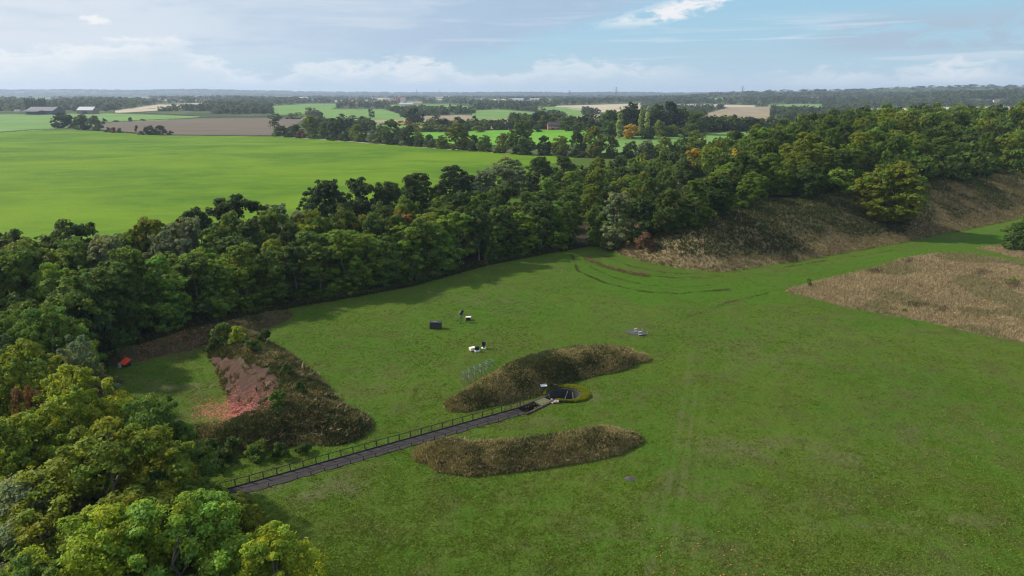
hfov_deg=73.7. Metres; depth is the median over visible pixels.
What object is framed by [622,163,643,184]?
broadleaf tree
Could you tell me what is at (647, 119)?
poplar tree
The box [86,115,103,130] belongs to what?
broadleaf tree
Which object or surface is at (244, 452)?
shrub
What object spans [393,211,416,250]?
slender tree
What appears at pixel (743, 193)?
shrub
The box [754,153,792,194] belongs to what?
broadleaf tree
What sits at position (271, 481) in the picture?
footpath
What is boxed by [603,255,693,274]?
uncut grass
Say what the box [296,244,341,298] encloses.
slender tree
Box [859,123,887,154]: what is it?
broadleaf tree
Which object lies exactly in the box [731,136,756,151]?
slender tree
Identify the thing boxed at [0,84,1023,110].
distant woodland
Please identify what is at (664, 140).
broadleaf tree
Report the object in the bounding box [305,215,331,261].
broadleaf tree
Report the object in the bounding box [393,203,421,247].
broadleaf tree
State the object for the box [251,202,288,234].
broadleaf tree
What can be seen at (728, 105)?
field
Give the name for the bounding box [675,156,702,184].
broadleaf tree
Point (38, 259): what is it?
slender tree
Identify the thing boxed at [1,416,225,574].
broadleaf tree
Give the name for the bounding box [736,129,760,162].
broadleaf tree
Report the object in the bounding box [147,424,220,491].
broadleaf tree
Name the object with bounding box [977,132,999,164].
broadleaf tree
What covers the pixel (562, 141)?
broadleaf tree
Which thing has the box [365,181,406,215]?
broadleaf tree
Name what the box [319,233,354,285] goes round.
slender tree
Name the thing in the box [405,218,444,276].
slender tree
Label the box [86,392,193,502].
broadleaf tree
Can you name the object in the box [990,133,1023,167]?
broadleaf tree
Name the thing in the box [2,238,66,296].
broadleaf tree
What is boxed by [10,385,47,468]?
broadleaf tree
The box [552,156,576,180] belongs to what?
broadleaf tree
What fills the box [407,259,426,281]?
shrub
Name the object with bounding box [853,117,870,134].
broadleaf tree
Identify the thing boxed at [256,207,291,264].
broadleaf tree
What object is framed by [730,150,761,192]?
broadleaf tree
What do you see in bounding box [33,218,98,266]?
broadleaf tree
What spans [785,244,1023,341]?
dry grass
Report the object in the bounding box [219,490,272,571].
broadleaf tree
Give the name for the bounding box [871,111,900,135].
slender tree
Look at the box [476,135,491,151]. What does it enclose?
broadleaf tree
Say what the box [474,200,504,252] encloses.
slender tree
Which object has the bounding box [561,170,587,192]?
broadleaf tree
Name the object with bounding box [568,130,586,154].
broadleaf tree
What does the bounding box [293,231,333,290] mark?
slender tree
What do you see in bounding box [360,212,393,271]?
broadleaf tree
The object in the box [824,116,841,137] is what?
broadleaf tree
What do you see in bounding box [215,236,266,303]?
slender tree
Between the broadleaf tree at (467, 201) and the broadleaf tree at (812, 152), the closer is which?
the broadleaf tree at (467, 201)
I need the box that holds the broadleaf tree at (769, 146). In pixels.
[755,141,780,180]
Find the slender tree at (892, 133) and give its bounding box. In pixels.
[883,130,912,159]
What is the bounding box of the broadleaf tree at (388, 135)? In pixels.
[380,119,400,144]
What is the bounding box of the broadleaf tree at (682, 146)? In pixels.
[670,136,688,159]
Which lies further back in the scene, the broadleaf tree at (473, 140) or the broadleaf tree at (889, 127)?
the broadleaf tree at (473, 140)
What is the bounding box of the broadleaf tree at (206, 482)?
[166,476,247,574]
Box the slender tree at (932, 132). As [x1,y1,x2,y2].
[912,127,938,158]
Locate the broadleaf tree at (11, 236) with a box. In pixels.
[0,228,49,295]
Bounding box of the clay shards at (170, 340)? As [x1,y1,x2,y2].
[137,327,203,361]
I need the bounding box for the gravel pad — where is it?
[626,329,641,334]
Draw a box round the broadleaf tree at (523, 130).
[505,120,535,154]
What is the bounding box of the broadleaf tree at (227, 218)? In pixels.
[220,210,259,251]
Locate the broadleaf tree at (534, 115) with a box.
[530,113,537,124]
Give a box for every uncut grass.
[569,254,730,293]
[584,257,649,276]
[587,260,710,287]
[589,257,719,278]
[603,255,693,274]
[686,293,767,317]
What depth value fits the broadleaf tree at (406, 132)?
687.71 m
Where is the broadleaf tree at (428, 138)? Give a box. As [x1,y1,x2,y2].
[423,134,435,146]
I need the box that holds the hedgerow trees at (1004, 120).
[157,100,1023,194]
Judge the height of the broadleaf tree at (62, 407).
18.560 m
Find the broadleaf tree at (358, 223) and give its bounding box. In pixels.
[349,214,382,237]
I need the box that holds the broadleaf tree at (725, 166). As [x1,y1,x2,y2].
[712,162,740,181]
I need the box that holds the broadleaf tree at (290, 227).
[277,221,300,265]
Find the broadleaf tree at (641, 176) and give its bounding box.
[637,171,650,197]
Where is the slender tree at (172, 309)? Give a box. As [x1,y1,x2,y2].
[136,254,194,333]
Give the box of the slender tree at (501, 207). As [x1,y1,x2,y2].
[498,205,523,238]
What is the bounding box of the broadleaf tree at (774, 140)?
[767,137,788,152]
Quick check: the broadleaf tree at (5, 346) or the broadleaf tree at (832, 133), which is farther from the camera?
the broadleaf tree at (832, 133)
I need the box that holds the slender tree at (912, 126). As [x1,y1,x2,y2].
[898,114,919,135]
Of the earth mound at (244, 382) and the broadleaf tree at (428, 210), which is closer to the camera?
the earth mound at (244, 382)
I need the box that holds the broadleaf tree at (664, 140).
[651,136,673,159]
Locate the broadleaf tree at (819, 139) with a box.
[811,133,830,146]
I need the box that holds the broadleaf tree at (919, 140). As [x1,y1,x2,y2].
[902,131,935,172]
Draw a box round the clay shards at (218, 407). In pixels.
[191,382,290,446]
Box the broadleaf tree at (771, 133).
[764,130,776,140]
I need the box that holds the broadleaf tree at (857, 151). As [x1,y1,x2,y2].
[836,139,865,182]
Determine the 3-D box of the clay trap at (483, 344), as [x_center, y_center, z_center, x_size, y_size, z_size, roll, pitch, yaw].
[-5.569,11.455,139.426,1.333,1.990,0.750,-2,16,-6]
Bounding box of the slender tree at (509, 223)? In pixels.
[490,206,522,257]
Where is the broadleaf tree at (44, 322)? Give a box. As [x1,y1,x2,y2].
[15,302,107,387]
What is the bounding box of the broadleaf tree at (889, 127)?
[880,118,894,155]
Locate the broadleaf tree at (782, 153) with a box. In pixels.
[776,143,800,176]
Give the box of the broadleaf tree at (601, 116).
[595,113,605,125]
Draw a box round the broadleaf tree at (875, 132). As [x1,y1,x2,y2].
[865,126,886,163]
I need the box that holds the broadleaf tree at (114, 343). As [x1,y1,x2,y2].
[64,288,122,369]
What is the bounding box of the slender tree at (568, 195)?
[551,187,585,231]
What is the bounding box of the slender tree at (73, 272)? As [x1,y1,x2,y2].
[68,265,94,278]
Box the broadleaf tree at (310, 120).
[300,115,320,136]
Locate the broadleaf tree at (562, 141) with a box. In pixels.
[550,135,569,154]
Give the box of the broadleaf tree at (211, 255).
[188,246,235,303]
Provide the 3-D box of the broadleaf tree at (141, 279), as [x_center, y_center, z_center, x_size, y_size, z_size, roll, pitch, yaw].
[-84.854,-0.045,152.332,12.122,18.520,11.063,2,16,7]
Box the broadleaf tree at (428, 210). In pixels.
[415,203,439,232]
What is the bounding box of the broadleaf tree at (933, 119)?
[917,113,947,131]
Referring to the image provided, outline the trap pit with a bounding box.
[545,387,581,401]
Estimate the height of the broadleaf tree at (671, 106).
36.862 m
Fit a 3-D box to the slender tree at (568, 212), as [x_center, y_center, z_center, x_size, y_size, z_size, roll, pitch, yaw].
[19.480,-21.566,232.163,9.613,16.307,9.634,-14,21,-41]
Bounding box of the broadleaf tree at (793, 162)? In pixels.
[773,151,817,188]
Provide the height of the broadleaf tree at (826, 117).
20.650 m
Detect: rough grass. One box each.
[191,325,373,451]
[446,342,649,412]
[611,170,1023,271]
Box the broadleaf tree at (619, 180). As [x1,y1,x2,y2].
[609,175,632,186]
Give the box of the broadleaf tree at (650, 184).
[637,177,659,204]
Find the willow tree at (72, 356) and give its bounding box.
[56,334,121,406]
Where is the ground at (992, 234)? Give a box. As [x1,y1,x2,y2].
[0,86,1023,575]
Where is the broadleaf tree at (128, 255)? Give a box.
[93,245,158,330]
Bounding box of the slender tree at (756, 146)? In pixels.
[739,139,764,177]
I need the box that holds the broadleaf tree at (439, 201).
[431,195,451,211]
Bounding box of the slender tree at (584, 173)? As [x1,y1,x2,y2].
[576,170,588,179]
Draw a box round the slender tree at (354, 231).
[334,229,369,282]
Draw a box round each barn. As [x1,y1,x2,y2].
[20,107,65,114]
[76,107,98,113]
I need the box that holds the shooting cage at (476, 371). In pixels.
[473,365,481,377]
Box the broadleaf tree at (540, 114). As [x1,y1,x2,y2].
[536,111,548,127]
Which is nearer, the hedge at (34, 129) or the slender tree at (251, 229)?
the slender tree at (251, 229)
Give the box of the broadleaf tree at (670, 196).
[651,187,693,233]
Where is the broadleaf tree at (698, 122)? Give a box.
[685,111,708,132]
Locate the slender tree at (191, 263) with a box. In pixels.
[170,252,215,308]
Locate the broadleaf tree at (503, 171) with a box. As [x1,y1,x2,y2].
[484,156,531,193]
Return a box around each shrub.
[110,127,116,132]
[187,301,218,320]
[191,447,208,466]
[201,437,223,454]
[201,458,226,476]
[205,337,223,352]
[209,322,231,340]
[214,447,237,467]
[224,436,242,460]
[228,325,246,343]
[242,445,260,459]
[244,338,263,350]
[245,439,272,463]
[257,328,270,340]
[268,389,286,410]
[271,130,283,136]
[272,441,289,461]
[281,363,294,374]
[284,132,294,136]
[293,441,311,453]
[294,381,307,393]
[295,130,306,137]
[306,134,323,138]
[324,134,338,140]
[337,133,349,140]
[352,134,365,141]
[367,125,376,130]
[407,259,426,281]
[414,140,424,146]
[425,143,436,147]
[436,143,450,148]
[472,125,484,131]
[483,147,492,151]
[529,243,544,254]
[532,125,541,131]
[538,149,552,155]
[553,150,566,156]
[567,149,582,157]
[570,125,581,131]
[575,151,591,157]
[634,232,658,251]
[679,131,688,135]
[709,197,728,214]
[728,194,749,208]
[735,188,749,204]
[747,189,761,201]
[825,182,837,191]
[832,178,844,191]
[996,160,1010,168]
[1000,213,1023,232]
[1000,231,1023,250]
[1017,233,1023,250]
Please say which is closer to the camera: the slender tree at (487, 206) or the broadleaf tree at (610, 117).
the slender tree at (487, 206)
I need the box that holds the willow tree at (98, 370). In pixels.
[81,358,121,424]
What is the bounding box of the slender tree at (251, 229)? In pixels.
[232,217,267,262]
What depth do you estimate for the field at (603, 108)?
2447.06 m
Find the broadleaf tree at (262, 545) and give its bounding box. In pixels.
[232,520,334,575]
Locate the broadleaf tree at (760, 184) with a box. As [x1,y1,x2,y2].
[736,171,769,198]
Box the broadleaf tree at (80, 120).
[72,114,91,129]
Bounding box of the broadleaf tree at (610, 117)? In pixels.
[598,109,624,135]
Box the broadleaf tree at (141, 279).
[110,247,158,319]
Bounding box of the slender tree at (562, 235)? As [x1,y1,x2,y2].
[535,204,569,250]
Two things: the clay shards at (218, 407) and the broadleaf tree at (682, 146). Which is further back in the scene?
the broadleaf tree at (682, 146)
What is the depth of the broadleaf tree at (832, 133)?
321.91 m
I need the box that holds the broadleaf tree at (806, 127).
[796,121,812,138]
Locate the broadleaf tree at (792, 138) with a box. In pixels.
[786,133,794,150]
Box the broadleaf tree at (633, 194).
[621,183,648,217]
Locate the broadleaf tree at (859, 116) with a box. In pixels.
[850,114,870,124]
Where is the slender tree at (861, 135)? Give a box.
[848,131,877,161]
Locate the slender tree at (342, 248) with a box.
[320,229,363,294]
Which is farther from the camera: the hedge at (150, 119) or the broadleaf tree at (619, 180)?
the hedge at (150, 119)
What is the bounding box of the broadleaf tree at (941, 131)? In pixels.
[925,121,956,160]
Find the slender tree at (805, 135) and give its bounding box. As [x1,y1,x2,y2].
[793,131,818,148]
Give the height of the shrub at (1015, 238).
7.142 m
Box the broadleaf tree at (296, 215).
[274,209,306,234]
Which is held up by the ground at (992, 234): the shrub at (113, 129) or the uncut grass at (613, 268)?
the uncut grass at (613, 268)
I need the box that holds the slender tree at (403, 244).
[389,222,424,280]
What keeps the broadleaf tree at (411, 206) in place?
on the ground at (992, 234)
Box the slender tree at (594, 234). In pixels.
[585,202,605,245]
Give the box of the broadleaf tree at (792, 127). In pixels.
[781,122,805,145]
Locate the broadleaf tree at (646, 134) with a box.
[639,127,654,138]
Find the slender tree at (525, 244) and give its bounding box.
[508,212,541,255]
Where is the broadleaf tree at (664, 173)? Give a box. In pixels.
[655,168,676,195]
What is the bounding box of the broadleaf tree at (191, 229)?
[171,215,213,269]
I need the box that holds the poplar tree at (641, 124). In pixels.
[637,109,643,135]
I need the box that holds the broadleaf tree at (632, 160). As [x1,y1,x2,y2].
[628,158,642,173]
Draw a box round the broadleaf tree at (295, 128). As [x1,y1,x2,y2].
[286,124,303,136]
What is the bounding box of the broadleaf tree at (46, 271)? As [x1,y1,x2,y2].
[27,262,69,311]
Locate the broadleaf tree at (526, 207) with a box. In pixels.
[520,201,544,243]
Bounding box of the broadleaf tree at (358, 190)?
[334,177,378,218]
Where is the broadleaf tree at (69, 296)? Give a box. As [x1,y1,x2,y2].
[5,275,113,366]
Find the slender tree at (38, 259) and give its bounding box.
[9,248,50,306]
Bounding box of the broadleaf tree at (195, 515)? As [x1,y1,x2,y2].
[116,488,272,575]
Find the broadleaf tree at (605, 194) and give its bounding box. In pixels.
[597,185,624,220]
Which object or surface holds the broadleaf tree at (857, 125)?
on the ground at (992, 234)
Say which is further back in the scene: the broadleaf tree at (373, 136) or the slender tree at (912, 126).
the broadleaf tree at (373, 136)
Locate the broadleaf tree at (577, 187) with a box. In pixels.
[564,181,591,209]
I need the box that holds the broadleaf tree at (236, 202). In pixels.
[202,193,267,243]
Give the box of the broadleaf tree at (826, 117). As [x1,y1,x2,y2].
[821,114,836,125]
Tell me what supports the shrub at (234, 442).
on the earth mound at (244, 382)
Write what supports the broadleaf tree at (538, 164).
on the ground at (992, 234)
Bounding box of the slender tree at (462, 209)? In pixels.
[455,206,480,255]
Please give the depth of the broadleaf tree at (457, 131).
637.98 m
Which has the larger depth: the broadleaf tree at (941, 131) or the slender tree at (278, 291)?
the broadleaf tree at (941, 131)
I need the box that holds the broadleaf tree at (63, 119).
[49,112,72,127]
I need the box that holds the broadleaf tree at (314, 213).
[295,208,321,241]
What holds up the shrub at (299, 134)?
on the grass margin
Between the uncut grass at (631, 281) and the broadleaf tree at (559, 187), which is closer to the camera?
the uncut grass at (631, 281)
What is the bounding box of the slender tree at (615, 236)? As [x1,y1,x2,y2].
[599,191,638,249]
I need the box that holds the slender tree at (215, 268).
[201,258,243,319]
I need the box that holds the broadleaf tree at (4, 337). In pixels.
[0,331,17,415]
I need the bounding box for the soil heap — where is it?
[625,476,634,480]
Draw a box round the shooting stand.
[634,328,647,335]
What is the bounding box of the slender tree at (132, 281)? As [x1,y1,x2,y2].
[101,261,152,337]
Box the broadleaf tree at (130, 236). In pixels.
[120,229,158,273]
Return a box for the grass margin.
[277,136,560,155]
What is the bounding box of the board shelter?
[429,321,441,328]
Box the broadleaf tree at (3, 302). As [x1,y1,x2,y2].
[0,295,38,350]
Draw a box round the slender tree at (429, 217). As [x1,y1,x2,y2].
[412,212,445,256]
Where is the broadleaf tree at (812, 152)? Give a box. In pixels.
[783,139,823,172]
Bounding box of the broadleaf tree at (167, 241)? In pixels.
[141,221,193,287]
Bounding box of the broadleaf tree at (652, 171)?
[646,166,664,196]
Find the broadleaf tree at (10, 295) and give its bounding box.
[0,249,38,296]
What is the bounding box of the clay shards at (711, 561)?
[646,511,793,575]
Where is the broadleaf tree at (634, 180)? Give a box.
[622,175,642,188]
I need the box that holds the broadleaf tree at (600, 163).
[589,156,605,169]
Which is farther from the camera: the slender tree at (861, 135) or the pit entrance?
the slender tree at (861, 135)
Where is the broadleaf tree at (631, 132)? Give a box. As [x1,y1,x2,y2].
[622,124,639,137]
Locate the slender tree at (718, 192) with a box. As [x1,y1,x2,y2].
[701,175,737,216]
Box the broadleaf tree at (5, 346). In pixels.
[0,344,39,448]
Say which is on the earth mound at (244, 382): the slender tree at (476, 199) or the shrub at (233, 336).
the shrub at (233, 336)
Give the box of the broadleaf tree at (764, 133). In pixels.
[755,127,770,139]
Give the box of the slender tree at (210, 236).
[198,222,234,285]
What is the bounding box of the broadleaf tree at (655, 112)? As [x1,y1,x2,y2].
[646,103,666,129]
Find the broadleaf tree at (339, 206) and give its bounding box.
[329,203,358,260]
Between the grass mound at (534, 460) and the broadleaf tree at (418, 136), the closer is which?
the grass mound at (534, 460)
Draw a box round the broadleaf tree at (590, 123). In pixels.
[584,119,597,128]
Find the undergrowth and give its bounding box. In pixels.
[132,242,589,344]
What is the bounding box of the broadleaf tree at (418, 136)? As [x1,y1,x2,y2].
[413,131,423,146]
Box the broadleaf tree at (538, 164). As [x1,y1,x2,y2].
[520,156,555,191]
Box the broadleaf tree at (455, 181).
[428,165,474,203]
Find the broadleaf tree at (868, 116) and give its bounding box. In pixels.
[862,111,875,121]
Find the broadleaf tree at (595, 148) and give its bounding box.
[582,126,606,157]
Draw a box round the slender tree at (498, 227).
[481,208,511,257]
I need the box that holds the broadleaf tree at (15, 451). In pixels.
[0,410,92,558]
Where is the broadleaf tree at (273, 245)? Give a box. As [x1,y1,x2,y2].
[258,239,294,288]
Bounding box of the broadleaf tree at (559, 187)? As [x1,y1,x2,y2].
[553,182,570,199]
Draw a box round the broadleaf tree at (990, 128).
[969,124,1001,149]
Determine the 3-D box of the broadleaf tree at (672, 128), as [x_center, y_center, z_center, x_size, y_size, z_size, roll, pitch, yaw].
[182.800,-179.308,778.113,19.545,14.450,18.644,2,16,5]
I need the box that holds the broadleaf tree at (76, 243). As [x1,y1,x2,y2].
[52,236,94,267]
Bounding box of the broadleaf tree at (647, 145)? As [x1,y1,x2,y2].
[636,139,656,159]
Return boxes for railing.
[219,401,532,490]
[232,410,527,493]
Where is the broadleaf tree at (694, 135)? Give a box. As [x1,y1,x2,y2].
[685,129,706,150]
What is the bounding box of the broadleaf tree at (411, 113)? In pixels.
[404,107,424,124]
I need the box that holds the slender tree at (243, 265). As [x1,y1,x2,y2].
[222,242,270,312]
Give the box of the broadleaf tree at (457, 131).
[444,122,470,149]
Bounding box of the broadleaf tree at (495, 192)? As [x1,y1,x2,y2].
[480,188,505,209]
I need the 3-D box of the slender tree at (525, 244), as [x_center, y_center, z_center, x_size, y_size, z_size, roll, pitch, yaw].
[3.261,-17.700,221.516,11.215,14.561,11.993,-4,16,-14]
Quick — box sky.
[0,0,1023,92]
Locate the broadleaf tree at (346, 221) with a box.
[328,207,362,259]
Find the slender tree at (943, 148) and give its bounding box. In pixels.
[930,136,953,168]
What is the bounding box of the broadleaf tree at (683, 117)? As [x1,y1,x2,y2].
[672,107,691,130]
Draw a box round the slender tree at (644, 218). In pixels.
[625,195,657,240]
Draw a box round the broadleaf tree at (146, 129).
[143,125,153,134]
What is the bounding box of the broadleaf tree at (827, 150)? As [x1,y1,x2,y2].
[813,142,836,172]
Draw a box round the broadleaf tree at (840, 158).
[819,149,859,185]
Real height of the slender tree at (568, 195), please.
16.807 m
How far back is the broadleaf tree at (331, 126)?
786.97 m
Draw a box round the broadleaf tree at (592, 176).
[583,166,606,201]
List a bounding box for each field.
[0,113,198,132]
[0,130,573,249]
[102,118,301,135]
[115,103,198,112]
[273,104,336,114]
[301,109,405,119]
[301,119,422,126]
[375,123,421,134]
[391,104,470,107]
[410,131,459,139]
[421,115,507,121]
[444,129,596,144]
[471,110,534,118]
[537,107,583,115]
[556,103,640,111]
[602,132,748,152]
[677,104,754,106]
[708,107,770,120]
[768,104,821,107]
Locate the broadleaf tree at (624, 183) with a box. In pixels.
[610,180,633,207]
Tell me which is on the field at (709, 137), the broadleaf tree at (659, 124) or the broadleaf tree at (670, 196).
the broadleaf tree at (659, 124)
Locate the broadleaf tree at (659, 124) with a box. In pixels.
[652,120,666,135]
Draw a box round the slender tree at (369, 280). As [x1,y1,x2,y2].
[347,233,385,289]
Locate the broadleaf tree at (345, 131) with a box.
[343,127,353,139]
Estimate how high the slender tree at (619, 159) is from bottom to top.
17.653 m
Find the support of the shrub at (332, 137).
on the grass margin
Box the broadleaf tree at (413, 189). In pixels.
[401,173,441,211]
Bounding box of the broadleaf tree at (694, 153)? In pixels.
[685,148,701,168]
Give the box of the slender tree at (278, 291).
[250,249,289,308]
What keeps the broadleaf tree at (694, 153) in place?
on the ground at (992, 234)
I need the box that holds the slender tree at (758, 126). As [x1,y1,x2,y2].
[749,124,762,134]
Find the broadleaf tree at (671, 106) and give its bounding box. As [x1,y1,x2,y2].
[657,101,680,127]
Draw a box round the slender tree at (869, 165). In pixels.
[846,145,875,177]
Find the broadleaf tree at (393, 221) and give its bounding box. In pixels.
[385,213,414,261]
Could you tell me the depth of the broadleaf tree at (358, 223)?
196.48 m
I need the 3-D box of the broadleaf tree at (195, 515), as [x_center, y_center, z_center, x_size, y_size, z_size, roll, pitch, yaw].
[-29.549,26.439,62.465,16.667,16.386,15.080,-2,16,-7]
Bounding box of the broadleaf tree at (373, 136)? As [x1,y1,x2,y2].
[367,129,376,142]
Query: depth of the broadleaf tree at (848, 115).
435.21 m
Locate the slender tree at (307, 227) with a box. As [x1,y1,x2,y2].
[296,223,317,273]
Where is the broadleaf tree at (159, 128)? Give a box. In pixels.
[151,125,166,134]
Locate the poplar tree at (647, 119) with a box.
[644,106,649,131]
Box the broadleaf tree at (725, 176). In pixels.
[699,174,735,195]
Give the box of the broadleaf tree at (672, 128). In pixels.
[665,124,679,136]
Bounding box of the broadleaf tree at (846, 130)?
[836,122,854,148]
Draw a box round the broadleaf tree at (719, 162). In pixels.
[707,155,733,177]
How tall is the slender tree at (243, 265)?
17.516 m
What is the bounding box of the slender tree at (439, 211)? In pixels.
[429,205,459,246]
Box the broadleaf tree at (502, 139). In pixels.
[494,133,508,152]
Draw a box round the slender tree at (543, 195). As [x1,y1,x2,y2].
[531,190,552,202]
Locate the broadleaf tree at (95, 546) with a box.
[4,501,182,575]
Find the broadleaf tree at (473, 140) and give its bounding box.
[467,135,477,150]
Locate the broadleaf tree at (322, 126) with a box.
[317,121,329,137]
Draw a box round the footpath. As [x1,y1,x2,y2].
[228,408,523,495]
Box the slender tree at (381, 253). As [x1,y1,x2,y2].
[368,233,399,286]
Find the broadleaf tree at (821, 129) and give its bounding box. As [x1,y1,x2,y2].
[815,124,828,139]
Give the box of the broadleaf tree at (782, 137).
[771,130,789,151]
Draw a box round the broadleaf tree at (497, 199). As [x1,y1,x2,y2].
[492,194,510,225]
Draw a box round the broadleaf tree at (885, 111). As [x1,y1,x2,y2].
[880,108,893,116]
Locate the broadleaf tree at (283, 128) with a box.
[273,125,288,135]
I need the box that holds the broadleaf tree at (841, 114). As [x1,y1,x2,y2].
[836,110,846,120]
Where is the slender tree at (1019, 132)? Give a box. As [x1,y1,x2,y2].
[999,129,1023,159]
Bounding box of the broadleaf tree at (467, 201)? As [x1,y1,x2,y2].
[457,190,470,205]
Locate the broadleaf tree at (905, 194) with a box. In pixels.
[848,160,931,221]
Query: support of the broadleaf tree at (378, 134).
on the ground at (992, 234)
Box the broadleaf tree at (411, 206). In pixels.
[394,195,420,219]
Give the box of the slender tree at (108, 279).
[82,267,138,352]
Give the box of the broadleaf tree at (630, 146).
[622,141,637,158]
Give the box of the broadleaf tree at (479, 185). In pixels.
[468,169,499,205]
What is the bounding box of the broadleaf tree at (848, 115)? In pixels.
[840,110,854,122]
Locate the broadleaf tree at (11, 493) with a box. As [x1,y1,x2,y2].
[0,468,92,573]
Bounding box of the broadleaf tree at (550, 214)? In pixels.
[540,198,556,242]
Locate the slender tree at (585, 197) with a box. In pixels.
[578,183,602,222]
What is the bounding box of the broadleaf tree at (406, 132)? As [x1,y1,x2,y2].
[398,125,415,145]
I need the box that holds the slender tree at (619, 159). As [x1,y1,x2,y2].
[611,155,627,177]
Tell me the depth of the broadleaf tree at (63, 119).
1059.39 m
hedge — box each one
[0,112,146,113]
[2,128,71,131]
[102,130,163,134]
[106,118,191,122]
[145,113,198,115]
[193,116,300,117]
[543,384,590,401]
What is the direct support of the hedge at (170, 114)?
on the field at (16, 122)
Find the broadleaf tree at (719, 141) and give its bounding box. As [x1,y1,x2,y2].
[707,137,725,164]
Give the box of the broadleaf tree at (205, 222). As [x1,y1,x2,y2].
[175,206,221,247]
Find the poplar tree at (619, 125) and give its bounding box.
[616,107,622,137]
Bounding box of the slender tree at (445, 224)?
[428,215,464,270]
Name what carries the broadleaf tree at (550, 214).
on the ground at (992, 234)
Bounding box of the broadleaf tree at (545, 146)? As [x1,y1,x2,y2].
[535,135,551,153]
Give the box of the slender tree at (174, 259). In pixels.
[155,251,203,314]
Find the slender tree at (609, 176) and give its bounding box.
[602,172,618,190]
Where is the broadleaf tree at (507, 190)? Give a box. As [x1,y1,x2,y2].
[497,183,520,223]
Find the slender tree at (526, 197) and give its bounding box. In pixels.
[514,191,535,235]
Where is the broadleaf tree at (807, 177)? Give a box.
[789,162,825,198]
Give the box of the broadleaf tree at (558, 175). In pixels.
[548,170,568,194]
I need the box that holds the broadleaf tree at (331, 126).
[326,118,345,139]
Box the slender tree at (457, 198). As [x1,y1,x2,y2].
[441,192,472,245]
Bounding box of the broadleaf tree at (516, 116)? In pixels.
[509,113,519,128]
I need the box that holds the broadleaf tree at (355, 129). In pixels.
[348,124,368,140]
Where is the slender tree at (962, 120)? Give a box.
[951,112,972,135]
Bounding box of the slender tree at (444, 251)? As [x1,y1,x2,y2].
[417,221,455,275]
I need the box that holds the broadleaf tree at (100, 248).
[76,233,142,272]
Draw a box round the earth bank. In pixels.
[101,311,292,365]
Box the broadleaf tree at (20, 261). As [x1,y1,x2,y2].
[0,248,46,306]
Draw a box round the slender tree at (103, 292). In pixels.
[48,279,111,319]
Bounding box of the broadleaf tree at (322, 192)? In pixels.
[296,179,352,222]
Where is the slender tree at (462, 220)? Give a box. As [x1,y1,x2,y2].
[447,211,477,265]
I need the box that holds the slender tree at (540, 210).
[527,200,558,247]
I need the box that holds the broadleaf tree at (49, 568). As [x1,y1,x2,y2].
[0,551,81,575]
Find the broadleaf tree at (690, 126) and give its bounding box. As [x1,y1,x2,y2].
[680,124,695,135]
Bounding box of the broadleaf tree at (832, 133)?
[825,128,845,150]
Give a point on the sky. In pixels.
(665, 46)
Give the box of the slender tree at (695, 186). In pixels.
[676,178,714,226]
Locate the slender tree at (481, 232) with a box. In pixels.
[462,207,494,259]
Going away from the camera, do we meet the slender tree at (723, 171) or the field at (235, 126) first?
the slender tree at (723, 171)
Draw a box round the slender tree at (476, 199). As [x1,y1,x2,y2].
[470,190,492,236]
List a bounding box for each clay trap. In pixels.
[120,357,130,366]
[456,309,466,323]
[469,346,479,351]
[481,341,487,348]
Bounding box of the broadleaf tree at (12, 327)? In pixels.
[0,309,50,372]
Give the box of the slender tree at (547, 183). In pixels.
[532,177,559,201]
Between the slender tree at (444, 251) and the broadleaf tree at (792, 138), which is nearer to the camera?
the slender tree at (444, 251)
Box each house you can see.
[399,102,414,105]
[508,98,523,100]
[547,121,559,129]
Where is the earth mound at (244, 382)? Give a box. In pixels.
[196,354,368,451]
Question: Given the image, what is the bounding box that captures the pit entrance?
[514,395,554,414]
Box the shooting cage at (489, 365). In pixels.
[485,359,493,371]
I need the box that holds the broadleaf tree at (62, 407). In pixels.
[0,364,140,505]
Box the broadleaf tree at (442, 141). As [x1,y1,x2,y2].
[435,135,447,147]
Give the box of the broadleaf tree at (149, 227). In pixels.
[116,216,167,259]
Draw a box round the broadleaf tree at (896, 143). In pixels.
[879,134,911,168]
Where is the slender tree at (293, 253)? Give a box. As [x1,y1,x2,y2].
[274,242,318,301]
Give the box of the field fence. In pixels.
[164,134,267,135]
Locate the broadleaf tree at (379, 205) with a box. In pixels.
[367,201,394,218]
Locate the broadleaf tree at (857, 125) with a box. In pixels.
[844,121,867,143]
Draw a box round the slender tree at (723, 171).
[703,169,735,190]
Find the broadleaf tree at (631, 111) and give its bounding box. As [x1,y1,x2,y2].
[620,102,639,129]
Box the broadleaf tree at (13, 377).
[0,338,92,440]
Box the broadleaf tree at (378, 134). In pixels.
[376,128,382,142]
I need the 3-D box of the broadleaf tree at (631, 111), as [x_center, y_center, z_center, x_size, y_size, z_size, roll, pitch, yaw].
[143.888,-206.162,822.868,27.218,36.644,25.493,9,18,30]
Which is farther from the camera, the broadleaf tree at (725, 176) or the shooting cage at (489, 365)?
the broadleaf tree at (725, 176)
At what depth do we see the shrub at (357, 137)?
751.05 m
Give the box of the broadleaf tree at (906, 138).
[885,134,918,162]
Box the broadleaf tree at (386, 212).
[376,206,392,236]
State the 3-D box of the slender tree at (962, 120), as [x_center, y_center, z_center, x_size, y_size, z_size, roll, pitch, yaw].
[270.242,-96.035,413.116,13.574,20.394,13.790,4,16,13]
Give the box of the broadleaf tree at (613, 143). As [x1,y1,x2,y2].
[604,135,619,157]
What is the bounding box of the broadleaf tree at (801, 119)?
[798,117,810,124]
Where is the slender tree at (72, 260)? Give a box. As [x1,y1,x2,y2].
[53,246,88,276]
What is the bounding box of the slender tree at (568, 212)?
[555,200,580,245]

